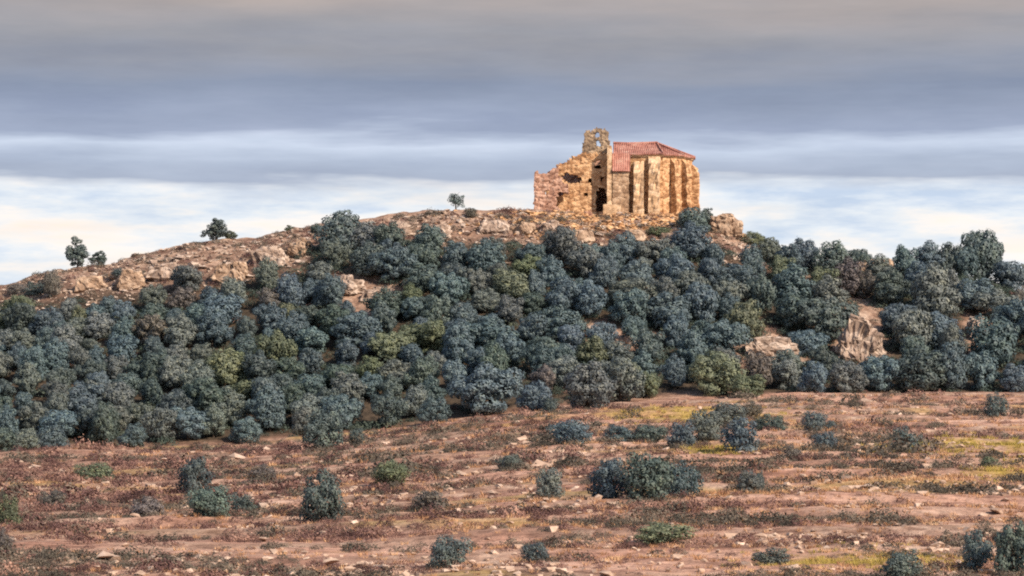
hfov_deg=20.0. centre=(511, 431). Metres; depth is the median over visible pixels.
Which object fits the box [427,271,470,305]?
oak tree
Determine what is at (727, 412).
bush
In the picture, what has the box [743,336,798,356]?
rock outcrop
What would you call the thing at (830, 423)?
bush
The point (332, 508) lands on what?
bush
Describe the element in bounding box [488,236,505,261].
oak tree
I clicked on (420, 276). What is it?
oak tree
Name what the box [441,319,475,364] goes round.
oak tree
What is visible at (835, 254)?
oak tree
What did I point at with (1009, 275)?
oak tree
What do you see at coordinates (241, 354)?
oak tree
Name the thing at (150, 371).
oak tree
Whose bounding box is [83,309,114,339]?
oak tree
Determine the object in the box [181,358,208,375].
oak tree
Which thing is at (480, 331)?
oak tree
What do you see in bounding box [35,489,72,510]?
bush
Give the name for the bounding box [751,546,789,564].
bush
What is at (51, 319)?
oak tree
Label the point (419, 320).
oak tree
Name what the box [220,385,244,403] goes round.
oak tree
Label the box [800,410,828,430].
bush
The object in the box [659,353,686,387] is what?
oak tree
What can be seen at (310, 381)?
oak tree
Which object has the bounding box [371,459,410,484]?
bush
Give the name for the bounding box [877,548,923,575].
bush
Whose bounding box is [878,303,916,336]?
oak tree
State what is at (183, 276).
oak tree
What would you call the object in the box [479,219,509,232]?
rock outcrop
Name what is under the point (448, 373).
oak tree
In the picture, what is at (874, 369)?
oak tree
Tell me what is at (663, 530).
bush
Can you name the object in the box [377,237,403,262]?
oak tree
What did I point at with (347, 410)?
oak tree
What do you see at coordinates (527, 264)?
oak tree
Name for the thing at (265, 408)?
oak tree
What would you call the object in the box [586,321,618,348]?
oak tree
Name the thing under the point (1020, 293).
shrub
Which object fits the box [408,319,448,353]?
oak tree
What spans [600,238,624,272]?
oak tree
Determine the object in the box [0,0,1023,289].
sky
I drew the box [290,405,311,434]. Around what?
oak tree
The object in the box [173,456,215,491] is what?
bush
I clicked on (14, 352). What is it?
oak tree
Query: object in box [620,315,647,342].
oak tree
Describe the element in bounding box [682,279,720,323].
oak tree
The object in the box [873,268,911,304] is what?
oak tree
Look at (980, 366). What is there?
oak tree
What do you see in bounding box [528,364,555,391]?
oak tree
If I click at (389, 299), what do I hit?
oak tree
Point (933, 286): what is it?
oak tree
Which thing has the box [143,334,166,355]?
oak tree
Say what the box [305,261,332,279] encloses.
oak tree
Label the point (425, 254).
oak tree
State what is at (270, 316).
oak tree
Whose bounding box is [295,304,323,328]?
oak tree
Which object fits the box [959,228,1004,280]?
oak tree
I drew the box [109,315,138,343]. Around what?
oak tree
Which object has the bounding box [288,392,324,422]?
oak tree
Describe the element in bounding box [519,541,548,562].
bush
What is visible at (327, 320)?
oak tree
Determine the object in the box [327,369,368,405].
oak tree
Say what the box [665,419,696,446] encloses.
bush
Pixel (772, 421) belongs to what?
bush
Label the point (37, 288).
shrub
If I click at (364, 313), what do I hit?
oak tree
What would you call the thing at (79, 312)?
oak tree
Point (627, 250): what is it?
oak tree
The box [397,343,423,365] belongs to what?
oak tree
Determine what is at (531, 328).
oak tree
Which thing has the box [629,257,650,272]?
oak tree
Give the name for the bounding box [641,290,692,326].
oak tree
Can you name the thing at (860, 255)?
oak tree
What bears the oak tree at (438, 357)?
on the hill
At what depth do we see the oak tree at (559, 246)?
367.70 m
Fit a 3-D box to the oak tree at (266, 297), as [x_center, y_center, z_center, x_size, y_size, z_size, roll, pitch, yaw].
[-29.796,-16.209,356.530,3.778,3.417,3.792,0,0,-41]
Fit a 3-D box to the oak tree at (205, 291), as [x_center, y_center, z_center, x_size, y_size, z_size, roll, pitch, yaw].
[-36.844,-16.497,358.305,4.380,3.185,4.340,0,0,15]
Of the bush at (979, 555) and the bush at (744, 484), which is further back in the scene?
the bush at (744, 484)
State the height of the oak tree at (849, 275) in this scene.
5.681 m
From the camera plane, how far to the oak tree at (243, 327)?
348.82 m
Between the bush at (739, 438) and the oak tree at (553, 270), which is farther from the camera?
the oak tree at (553, 270)
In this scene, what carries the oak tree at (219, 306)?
on the hill
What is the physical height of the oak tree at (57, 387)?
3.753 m
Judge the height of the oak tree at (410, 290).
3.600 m
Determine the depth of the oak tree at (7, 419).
318.24 m
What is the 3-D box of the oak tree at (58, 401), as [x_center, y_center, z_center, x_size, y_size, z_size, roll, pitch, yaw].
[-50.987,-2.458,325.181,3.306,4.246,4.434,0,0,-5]
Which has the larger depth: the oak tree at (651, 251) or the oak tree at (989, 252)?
the oak tree at (989, 252)
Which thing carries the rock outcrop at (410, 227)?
on the hill
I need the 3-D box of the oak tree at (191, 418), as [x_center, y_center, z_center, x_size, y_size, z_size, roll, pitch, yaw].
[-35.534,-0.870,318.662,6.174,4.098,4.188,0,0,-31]
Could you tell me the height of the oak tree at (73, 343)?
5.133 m
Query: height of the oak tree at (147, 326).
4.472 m
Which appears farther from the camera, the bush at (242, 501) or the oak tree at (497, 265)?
the oak tree at (497, 265)
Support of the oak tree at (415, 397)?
on the hill
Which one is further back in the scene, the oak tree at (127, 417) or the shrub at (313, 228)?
the shrub at (313, 228)
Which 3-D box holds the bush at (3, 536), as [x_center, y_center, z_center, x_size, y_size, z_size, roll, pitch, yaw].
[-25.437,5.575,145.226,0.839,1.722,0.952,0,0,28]
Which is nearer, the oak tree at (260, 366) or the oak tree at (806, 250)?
the oak tree at (260, 366)
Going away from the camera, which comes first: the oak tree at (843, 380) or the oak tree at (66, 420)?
the oak tree at (66, 420)
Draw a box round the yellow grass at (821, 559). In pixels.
[580,404,1023,572]
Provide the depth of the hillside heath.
379.86 m
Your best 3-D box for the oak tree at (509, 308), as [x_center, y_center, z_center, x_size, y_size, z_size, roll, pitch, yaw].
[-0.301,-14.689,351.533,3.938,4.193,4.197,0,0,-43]
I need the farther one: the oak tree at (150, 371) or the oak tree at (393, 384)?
the oak tree at (150, 371)
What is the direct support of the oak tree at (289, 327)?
on the hill
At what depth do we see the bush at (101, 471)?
226.68 m
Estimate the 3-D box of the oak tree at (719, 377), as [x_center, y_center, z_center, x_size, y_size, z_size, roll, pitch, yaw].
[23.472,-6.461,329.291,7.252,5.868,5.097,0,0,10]
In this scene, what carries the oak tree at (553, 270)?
on the hill
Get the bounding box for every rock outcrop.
[73,275,107,292]
[115,269,144,289]
[145,262,178,280]
[210,261,247,281]
[250,246,289,266]
[286,237,316,255]
[340,274,365,294]
[360,287,388,300]
[395,221,417,236]
[422,223,451,238]
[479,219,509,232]
[613,336,636,345]
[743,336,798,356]
[857,259,892,270]
[964,316,988,340]
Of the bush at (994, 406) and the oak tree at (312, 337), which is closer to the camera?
the bush at (994, 406)
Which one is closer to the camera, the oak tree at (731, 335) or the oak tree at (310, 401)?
the oak tree at (310, 401)
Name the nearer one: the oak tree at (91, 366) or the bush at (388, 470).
the bush at (388, 470)
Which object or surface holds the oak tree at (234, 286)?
on the hill
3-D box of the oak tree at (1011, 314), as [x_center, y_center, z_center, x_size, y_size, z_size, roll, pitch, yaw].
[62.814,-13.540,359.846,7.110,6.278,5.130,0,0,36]
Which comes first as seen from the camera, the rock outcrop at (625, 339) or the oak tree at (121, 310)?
the rock outcrop at (625, 339)
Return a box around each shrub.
[6,282,27,294]
[22,280,47,295]
[41,269,63,296]
[110,267,121,277]
[309,223,322,232]
[464,208,478,216]
[644,226,671,235]
[740,231,765,243]
[856,270,878,297]
[1014,285,1023,300]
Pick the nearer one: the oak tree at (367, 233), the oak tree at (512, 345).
the oak tree at (512, 345)
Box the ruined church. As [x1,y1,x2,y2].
[533,127,699,215]
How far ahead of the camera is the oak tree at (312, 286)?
357.05 m
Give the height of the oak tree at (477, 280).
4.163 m
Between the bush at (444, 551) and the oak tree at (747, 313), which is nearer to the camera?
the bush at (444, 551)
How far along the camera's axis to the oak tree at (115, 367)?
338.91 m
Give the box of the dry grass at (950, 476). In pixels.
[1,392,1023,575]
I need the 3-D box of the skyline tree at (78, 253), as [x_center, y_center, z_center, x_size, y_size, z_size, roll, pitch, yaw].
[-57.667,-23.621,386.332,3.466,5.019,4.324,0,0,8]
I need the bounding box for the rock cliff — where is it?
[834,313,886,364]
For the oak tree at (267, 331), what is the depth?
345.38 m
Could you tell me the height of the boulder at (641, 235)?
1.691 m
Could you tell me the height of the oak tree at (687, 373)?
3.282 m
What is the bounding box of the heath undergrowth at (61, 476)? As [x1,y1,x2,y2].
[0,387,1023,575]
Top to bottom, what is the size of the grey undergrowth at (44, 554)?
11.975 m
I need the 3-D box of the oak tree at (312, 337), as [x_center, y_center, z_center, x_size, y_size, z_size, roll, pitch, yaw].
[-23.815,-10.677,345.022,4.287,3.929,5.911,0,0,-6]
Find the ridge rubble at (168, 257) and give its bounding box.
[0,209,783,310]
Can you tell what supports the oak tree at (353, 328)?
on the hill
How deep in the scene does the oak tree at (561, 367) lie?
331.79 m
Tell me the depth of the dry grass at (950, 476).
170.81 m
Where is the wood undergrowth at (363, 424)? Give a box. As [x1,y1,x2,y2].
[3,239,1023,445]
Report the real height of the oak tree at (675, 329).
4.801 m
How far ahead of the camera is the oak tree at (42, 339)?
348.01 m
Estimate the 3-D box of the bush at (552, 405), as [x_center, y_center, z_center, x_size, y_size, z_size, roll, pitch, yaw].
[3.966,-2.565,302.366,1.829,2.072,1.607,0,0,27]
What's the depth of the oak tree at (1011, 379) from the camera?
335.52 m
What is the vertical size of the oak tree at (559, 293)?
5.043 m
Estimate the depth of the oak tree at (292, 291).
356.01 m
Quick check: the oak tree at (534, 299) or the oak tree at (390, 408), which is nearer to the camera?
the oak tree at (390, 408)
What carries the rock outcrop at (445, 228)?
on the hill
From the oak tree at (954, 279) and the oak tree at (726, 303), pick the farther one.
the oak tree at (954, 279)
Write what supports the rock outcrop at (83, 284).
on the hill
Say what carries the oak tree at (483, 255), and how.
on the hill
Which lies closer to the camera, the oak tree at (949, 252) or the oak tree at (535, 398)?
the oak tree at (535, 398)
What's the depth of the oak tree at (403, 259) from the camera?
361.13 m
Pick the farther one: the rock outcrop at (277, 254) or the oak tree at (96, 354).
the rock outcrop at (277, 254)
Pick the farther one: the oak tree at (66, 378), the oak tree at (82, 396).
the oak tree at (66, 378)
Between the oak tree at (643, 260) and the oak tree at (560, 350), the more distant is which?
the oak tree at (643, 260)
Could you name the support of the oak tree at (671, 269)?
on the hill
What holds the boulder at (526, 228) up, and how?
on the hill
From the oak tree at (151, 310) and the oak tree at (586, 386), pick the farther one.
the oak tree at (151, 310)
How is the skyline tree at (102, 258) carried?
on the hill
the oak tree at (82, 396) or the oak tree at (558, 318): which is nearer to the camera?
the oak tree at (82, 396)
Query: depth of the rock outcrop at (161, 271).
370.15 m
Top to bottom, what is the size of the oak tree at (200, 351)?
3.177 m
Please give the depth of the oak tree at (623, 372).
323.11 m
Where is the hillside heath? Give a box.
[0,206,1014,439]
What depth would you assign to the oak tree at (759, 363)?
333.56 m
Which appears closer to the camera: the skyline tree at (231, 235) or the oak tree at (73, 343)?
the oak tree at (73, 343)
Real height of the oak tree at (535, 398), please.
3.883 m
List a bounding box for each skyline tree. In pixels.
[64,235,89,266]
[88,250,106,264]
[200,218,227,239]
[224,230,237,238]
[284,225,292,230]
[701,208,712,223]
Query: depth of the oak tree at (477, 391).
321.89 m
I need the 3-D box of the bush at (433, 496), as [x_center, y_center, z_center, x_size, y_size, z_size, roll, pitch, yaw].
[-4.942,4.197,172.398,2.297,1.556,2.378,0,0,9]
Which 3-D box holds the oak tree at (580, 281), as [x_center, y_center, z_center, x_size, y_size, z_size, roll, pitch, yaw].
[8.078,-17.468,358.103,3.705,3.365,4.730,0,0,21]
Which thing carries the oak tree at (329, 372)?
on the hill
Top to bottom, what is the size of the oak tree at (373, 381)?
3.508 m
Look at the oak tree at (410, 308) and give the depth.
350.72 m
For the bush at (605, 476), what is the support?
on the hill
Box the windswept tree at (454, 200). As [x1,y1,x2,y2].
[447,193,464,209]
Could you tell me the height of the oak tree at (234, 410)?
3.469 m
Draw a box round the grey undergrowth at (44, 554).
[0,386,1023,575]
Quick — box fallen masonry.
[432,209,745,261]
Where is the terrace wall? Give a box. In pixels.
[596,213,673,217]
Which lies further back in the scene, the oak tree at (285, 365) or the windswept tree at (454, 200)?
the windswept tree at (454, 200)
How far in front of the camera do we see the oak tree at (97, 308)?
356.30 m
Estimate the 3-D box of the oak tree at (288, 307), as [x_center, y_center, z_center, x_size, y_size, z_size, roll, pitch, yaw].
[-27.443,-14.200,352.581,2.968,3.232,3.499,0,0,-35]
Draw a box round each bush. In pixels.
[0,493,22,525]
[0,527,14,548]
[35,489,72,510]
[72,461,114,481]
[128,496,167,516]
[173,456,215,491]
[184,485,235,516]
[229,492,257,511]
[247,463,276,480]
[298,468,346,523]
[301,409,346,447]
[348,428,364,443]
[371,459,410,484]
[410,490,447,510]
[426,533,473,566]
[493,453,524,469]
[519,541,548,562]
[533,467,564,497]
[542,397,559,412]
[545,418,593,443]
[586,457,629,498]
[599,424,635,441]
[619,450,675,500]
[631,423,668,441]
[634,521,697,545]
[663,460,703,496]
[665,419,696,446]
[688,409,727,440]
[710,402,748,424]
[719,416,759,453]
[735,469,764,492]
[740,401,763,417]
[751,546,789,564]
[753,414,788,430]
[756,470,764,486]
[783,444,802,456]
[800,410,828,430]
[811,431,837,447]
[825,420,836,428]
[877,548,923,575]
[889,425,924,448]
[961,529,993,570]
[978,456,1000,466]
[983,392,1008,416]
[991,520,1023,574]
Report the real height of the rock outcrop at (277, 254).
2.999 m
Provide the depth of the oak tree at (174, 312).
352.70 m
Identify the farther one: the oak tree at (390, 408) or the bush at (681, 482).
the oak tree at (390, 408)
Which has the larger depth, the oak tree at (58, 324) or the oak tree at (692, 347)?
the oak tree at (58, 324)
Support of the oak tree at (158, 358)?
on the hill
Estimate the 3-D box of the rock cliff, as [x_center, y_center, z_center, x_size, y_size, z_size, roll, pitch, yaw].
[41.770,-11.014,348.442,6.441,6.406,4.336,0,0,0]
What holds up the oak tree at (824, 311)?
on the hill
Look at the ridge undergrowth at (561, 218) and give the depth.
381.97 m
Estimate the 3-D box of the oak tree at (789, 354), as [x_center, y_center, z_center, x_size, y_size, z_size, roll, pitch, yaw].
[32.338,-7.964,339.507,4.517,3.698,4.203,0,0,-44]
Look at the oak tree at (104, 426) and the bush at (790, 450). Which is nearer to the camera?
the bush at (790, 450)
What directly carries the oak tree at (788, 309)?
on the hill
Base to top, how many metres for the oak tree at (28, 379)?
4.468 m
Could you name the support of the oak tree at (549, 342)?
on the hill
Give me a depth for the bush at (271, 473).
218.99 m
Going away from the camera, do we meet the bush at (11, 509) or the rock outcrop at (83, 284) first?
the bush at (11, 509)
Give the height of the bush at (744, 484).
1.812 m
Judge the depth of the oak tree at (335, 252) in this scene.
366.25 m
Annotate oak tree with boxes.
[0,294,35,310]
[0,302,36,334]
[0,313,8,331]
[0,327,12,350]
[0,344,6,357]
[0,351,14,378]
[0,378,15,399]
[0,395,12,414]
[0,403,19,432]
[0,426,17,450]
[5,341,26,369]
[10,327,36,348]
[12,360,40,394]
[12,390,38,412]
[14,428,41,449]
[16,344,48,381]
[16,401,49,432]
[27,306,64,334]
[32,325,57,348]
[36,424,71,448]
[38,409,77,436]
[41,336,69,370]
[41,379,68,399]
[43,391,70,414]
[44,367,76,391]
[49,322,83,353]
[54,320,73,335]
[57,298,80,320]
[65,380,107,413]
[66,346,92,370]
[68,317,90,338]
[70,305,86,319]
[74,358,107,383]
[75,408,95,436]
[80,338,99,351]
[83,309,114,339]
[84,302,105,317]
[86,371,111,384]
[86,379,102,403]
[86,400,121,442]
[88,344,106,365]
[97,380,136,407]
[98,295,116,314]
[104,354,129,379]
[105,332,139,363]
[108,404,135,430]
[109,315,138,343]
[110,299,136,323]
[111,370,141,395]
[116,422,148,447]
[122,359,144,379]
[125,402,153,423]
[129,313,170,344]
[134,302,170,326]
[137,377,162,406]
[138,284,167,305]
[139,361,162,383]
[139,406,177,441]
[142,348,180,372]
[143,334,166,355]
[154,388,193,415]
[157,354,192,390]
[161,406,210,439]
[163,312,199,347]
[164,343,190,361]
[165,286,197,309]
[165,308,190,324]
[169,264,203,291]
[178,359,216,384]
[180,376,229,411]
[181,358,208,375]
[185,301,207,325]
[185,341,214,364]
[194,310,234,347]
[197,286,226,306]
[200,402,227,437]
[201,293,244,324]
[204,346,247,386]
[213,398,251,425]
[220,275,248,304]
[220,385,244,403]
[227,416,262,442]
[229,351,251,377]
[230,333,257,354]
[231,379,255,401]
[236,314,257,336]
[241,349,277,381]
[245,383,287,430]
[250,301,286,331]
[250,375,280,398]
[251,255,278,288]
[252,328,297,360]
[256,286,281,308]
[262,327,274,339]
[268,356,305,380]
[269,373,297,389]
[276,271,309,305]
[276,302,294,318]
[277,309,309,341]
[279,381,305,413]
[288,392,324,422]
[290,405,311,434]
[291,373,326,395]
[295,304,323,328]
[295,326,329,353]
[297,347,323,374]
[302,277,322,299]
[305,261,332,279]
[309,386,340,413]
[311,273,348,307]
[313,209,360,247]
[315,302,350,337]
[318,363,354,388]
[319,393,364,429]
[320,237,351,266]
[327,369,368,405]
[330,311,382,346]
[334,340,358,365]
[339,300,355,314]
[342,221,381,249]
[348,240,384,277]
[354,310,369,326]
[355,354,383,378]
[359,371,383,398]
[360,331,377,355]
[361,286,403,318]
[367,331,410,360]
[368,247,419,284]
[370,389,408,426]
[371,300,397,332]
[372,221,408,247]
[375,358,413,387]
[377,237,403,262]
[379,374,402,400]
[388,324,422,347]
[393,296,424,321]
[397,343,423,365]
[399,282,422,300]
[401,354,440,388]
[401,384,429,416]
[402,262,440,293]
[407,242,440,268]
[408,315,429,329]
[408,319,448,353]
[409,223,448,253]
[415,396,451,423]
[417,294,443,314]
[418,374,447,402]
[420,294,451,327]
[422,351,446,373]
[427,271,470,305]
[438,262,467,279]
[440,239,470,269]
[440,358,466,392]
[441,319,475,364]
[443,317,469,331]
[444,361,525,415]
[448,301,483,324]
[462,237,507,274]
[462,317,519,347]
[463,267,493,294]
[464,346,486,374]
[465,288,501,312]
[475,313,505,332]
[479,340,509,389]
[486,262,509,284]
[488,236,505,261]
[490,268,529,298]
[492,332,527,367]
[494,293,524,325]
[511,254,541,278]
[514,241,545,260]
[515,312,550,340]
[515,380,552,410]
[517,290,548,313]
[521,341,555,374]
[525,268,547,295]
[525,335,560,354]
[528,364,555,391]
[533,304,589,340]
[535,255,567,287]
[540,225,581,264]
[544,275,578,309]
[546,355,579,388]
[550,343,577,360]
[557,324,585,353]
[563,358,617,408]
[564,245,608,278]
[570,278,587,292]
[570,279,608,317]
[575,333,612,363]
[579,242,602,252]
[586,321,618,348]
[588,253,619,288]
[594,354,645,401]
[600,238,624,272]
[601,277,658,309]
[602,338,634,364]
[607,287,648,325]
[610,357,640,374]
[613,230,641,264]
[618,259,653,286]
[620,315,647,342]
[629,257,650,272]
[630,326,665,364]
[631,349,660,379]
[634,237,674,267]
[636,371,663,397]
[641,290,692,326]
[648,275,680,303]
[652,251,696,282]
[659,245,686,271]
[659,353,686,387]
[663,311,689,347]
[667,220,712,259]
[672,268,709,297]
[676,206,710,232]
[677,329,708,366]
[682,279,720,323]
[685,359,711,382]
[687,350,748,396]
[689,320,716,341]
[697,257,722,286]
[700,242,724,264]
[700,318,752,355]
[706,345,743,373]
[712,263,757,287]
[713,279,751,302]
[716,292,740,317]
[721,298,766,340]
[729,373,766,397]
[737,243,767,275]
[743,272,776,313]
[743,349,772,386]
[755,237,780,262]
[767,254,796,280]
[768,349,805,375]
[770,261,819,302]
[770,358,801,389]
[773,290,810,330]
[774,243,804,267]
[787,329,829,356]
[792,237,819,269]
[796,360,829,392]
[798,296,859,341]
[805,345,839,376]
[806,265,840,284]
[809,273,850,309]
[811,239,857,270]
[826,359,869,392]
[829,256,866,296]
[848,248,872,267]
[855,354,904,391]
[864,253,893,281]
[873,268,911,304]
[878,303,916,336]
[891,244,918,279]
[891,308,936,347]
[894,346,947,390]
[899,334,930,360]
[903,261,927,296]
[910,261,962,317]
[915,239,945,270]
[918,310,965,350]
[925,341,970,389]
[937,241,963,274]
[938,321,967,361]
[942,267,963,295]
[954,246,980,277]
[955,277,993,310]
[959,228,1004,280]
[963,349,1001,390]
[965,313,1019,365]
[971,287,1020,317]
[990,297,1023,343]
[992,260,1023,289]
[997,361,1023,391]
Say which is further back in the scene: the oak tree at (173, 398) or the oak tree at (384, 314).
the oak tree at (384, 314)
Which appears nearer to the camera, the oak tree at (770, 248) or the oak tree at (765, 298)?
the oak tree at (765, 298)
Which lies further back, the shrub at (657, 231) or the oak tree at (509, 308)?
the shrub at (657, 231)
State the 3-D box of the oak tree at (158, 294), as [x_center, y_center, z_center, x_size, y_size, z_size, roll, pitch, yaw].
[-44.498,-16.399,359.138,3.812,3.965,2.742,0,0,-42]
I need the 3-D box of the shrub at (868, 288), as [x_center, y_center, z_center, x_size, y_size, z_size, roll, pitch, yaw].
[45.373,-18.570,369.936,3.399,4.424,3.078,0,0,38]
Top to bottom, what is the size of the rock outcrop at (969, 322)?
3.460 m
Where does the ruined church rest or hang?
on the hill
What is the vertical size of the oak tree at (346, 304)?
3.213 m
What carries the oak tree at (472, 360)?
on the hill
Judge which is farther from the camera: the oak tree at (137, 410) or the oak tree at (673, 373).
the oak tree at (673, 373)
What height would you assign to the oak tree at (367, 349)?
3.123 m
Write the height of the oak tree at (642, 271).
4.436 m
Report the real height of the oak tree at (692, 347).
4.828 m
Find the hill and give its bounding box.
[0,209,1023,575]
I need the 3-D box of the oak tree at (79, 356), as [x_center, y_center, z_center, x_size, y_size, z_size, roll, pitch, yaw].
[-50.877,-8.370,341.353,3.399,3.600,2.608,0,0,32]
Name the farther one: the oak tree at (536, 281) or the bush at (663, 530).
the oak tree at (536, 281)
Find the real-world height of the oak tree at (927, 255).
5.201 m
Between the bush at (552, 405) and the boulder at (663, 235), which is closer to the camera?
the bush at (552, 405)
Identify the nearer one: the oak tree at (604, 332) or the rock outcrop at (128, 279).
the oak tree at (604, 332)
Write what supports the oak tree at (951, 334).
on the hill
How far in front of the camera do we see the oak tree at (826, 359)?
338.30 m
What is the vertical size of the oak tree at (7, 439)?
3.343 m
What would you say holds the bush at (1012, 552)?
on the hill
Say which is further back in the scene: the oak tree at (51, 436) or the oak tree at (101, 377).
the oak tree at (101, 377)
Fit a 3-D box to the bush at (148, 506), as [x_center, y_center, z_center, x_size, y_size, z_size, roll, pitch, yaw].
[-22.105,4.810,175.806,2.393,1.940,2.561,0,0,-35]
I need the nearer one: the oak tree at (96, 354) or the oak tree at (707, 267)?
the oak tree at (96, 354)
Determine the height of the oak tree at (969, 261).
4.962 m
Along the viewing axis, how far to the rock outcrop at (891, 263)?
384.98 m
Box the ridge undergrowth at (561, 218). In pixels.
[0,208,1009,431]
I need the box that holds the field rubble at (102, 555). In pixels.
[0,394,1023,575]
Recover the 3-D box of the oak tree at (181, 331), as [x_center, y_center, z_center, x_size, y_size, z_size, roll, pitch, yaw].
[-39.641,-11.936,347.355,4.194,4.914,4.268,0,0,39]
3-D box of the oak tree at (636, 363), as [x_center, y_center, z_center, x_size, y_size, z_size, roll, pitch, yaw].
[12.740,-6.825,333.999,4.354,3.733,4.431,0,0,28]
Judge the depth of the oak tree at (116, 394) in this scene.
327.59 m
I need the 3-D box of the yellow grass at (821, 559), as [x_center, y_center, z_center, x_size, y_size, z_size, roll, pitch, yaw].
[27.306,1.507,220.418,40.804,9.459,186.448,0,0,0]
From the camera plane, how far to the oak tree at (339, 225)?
371.04 m
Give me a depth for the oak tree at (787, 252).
377.33 m
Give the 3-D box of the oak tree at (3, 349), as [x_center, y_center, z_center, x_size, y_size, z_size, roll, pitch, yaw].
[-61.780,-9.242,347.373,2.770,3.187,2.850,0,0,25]
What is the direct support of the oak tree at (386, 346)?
on the hill
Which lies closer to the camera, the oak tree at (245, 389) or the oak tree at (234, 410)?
the oak tree at (234, 410)
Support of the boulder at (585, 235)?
on the hill
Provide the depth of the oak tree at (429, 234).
367.38 m
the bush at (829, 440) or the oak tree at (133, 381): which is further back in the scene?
the oak tree at (133, 381)
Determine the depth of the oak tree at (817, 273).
369.39 m
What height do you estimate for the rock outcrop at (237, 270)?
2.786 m
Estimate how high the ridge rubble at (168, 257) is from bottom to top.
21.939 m
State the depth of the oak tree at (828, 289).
362.63 m
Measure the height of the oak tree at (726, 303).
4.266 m
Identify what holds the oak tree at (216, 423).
on the hill
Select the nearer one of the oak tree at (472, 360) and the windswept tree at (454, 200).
the oak tree at (472, 360)
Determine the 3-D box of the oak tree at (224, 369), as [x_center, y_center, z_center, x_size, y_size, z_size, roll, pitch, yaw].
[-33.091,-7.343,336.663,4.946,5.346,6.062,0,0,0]
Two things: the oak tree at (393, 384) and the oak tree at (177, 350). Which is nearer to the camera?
the oak tree at (393, 384)
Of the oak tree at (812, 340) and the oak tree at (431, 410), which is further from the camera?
the oak tree at (812, 340)
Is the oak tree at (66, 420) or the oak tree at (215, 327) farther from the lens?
the oak tree at (215, 327)
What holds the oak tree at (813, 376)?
on the hill
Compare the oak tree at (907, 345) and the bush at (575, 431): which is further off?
the oak tree at (907, 345)
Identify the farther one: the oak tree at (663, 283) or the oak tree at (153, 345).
the oak tree at (663, 283)
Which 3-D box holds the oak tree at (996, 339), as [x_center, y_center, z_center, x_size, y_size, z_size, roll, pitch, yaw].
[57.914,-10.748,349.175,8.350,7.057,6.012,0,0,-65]
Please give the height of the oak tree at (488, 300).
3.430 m
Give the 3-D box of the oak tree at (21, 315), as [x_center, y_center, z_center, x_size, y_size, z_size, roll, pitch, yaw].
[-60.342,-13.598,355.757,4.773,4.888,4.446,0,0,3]
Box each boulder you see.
[509,221,535,234]
[539,220,564,231]
[573,230,594,241]
[615,229,650,240]
[660,232,679,239]
[710,213,743,237]
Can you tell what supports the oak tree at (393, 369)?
on the hill
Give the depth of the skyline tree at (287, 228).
386.37 m
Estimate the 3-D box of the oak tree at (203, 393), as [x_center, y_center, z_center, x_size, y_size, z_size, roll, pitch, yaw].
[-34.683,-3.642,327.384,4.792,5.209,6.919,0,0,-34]
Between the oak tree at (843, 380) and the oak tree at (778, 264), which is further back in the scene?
the oak tree at (778, 264)
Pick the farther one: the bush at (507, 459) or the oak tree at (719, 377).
the oak tree at (719, 377)
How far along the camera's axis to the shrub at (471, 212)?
384.78 m
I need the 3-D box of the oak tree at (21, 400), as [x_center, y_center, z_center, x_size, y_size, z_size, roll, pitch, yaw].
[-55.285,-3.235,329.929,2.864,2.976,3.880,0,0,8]
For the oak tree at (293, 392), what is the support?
on the hill
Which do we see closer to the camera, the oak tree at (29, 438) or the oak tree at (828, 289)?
the oak tree at (29, 438)
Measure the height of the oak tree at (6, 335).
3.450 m
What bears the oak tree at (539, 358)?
on the hill
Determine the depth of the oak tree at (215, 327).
347.63 m
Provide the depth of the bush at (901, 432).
220.68 m
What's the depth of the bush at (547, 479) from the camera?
176.16 m
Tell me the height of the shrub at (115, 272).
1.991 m
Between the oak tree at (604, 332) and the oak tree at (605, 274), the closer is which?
the oak tree at (604, 332)
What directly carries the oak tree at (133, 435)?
on the hill
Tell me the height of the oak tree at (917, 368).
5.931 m
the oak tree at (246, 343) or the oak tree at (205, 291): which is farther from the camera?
the oak tree at (205, 291)
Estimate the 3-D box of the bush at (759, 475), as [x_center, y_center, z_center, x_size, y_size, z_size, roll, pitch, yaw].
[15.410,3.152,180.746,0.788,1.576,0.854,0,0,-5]
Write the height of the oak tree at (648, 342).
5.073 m
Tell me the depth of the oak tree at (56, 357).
340.88 m
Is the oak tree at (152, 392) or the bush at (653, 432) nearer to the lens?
the bush at (653, 432)
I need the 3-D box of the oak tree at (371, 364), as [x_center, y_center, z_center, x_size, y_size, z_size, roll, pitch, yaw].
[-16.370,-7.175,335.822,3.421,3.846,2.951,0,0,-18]
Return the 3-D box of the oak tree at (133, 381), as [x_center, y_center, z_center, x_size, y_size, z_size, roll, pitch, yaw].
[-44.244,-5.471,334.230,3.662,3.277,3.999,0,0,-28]
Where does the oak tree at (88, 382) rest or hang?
on the hill
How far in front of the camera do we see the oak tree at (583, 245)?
369.04 m
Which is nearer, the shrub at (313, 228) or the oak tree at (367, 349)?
the oak tree at (367, 349)
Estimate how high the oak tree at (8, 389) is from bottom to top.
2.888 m
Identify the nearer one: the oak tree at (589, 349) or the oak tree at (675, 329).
the oak tree at (589, 349)
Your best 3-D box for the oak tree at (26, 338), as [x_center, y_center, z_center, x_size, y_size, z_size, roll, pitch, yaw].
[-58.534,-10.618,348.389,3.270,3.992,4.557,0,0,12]
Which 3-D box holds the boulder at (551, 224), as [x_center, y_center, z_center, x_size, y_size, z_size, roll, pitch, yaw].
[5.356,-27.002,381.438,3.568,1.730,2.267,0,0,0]

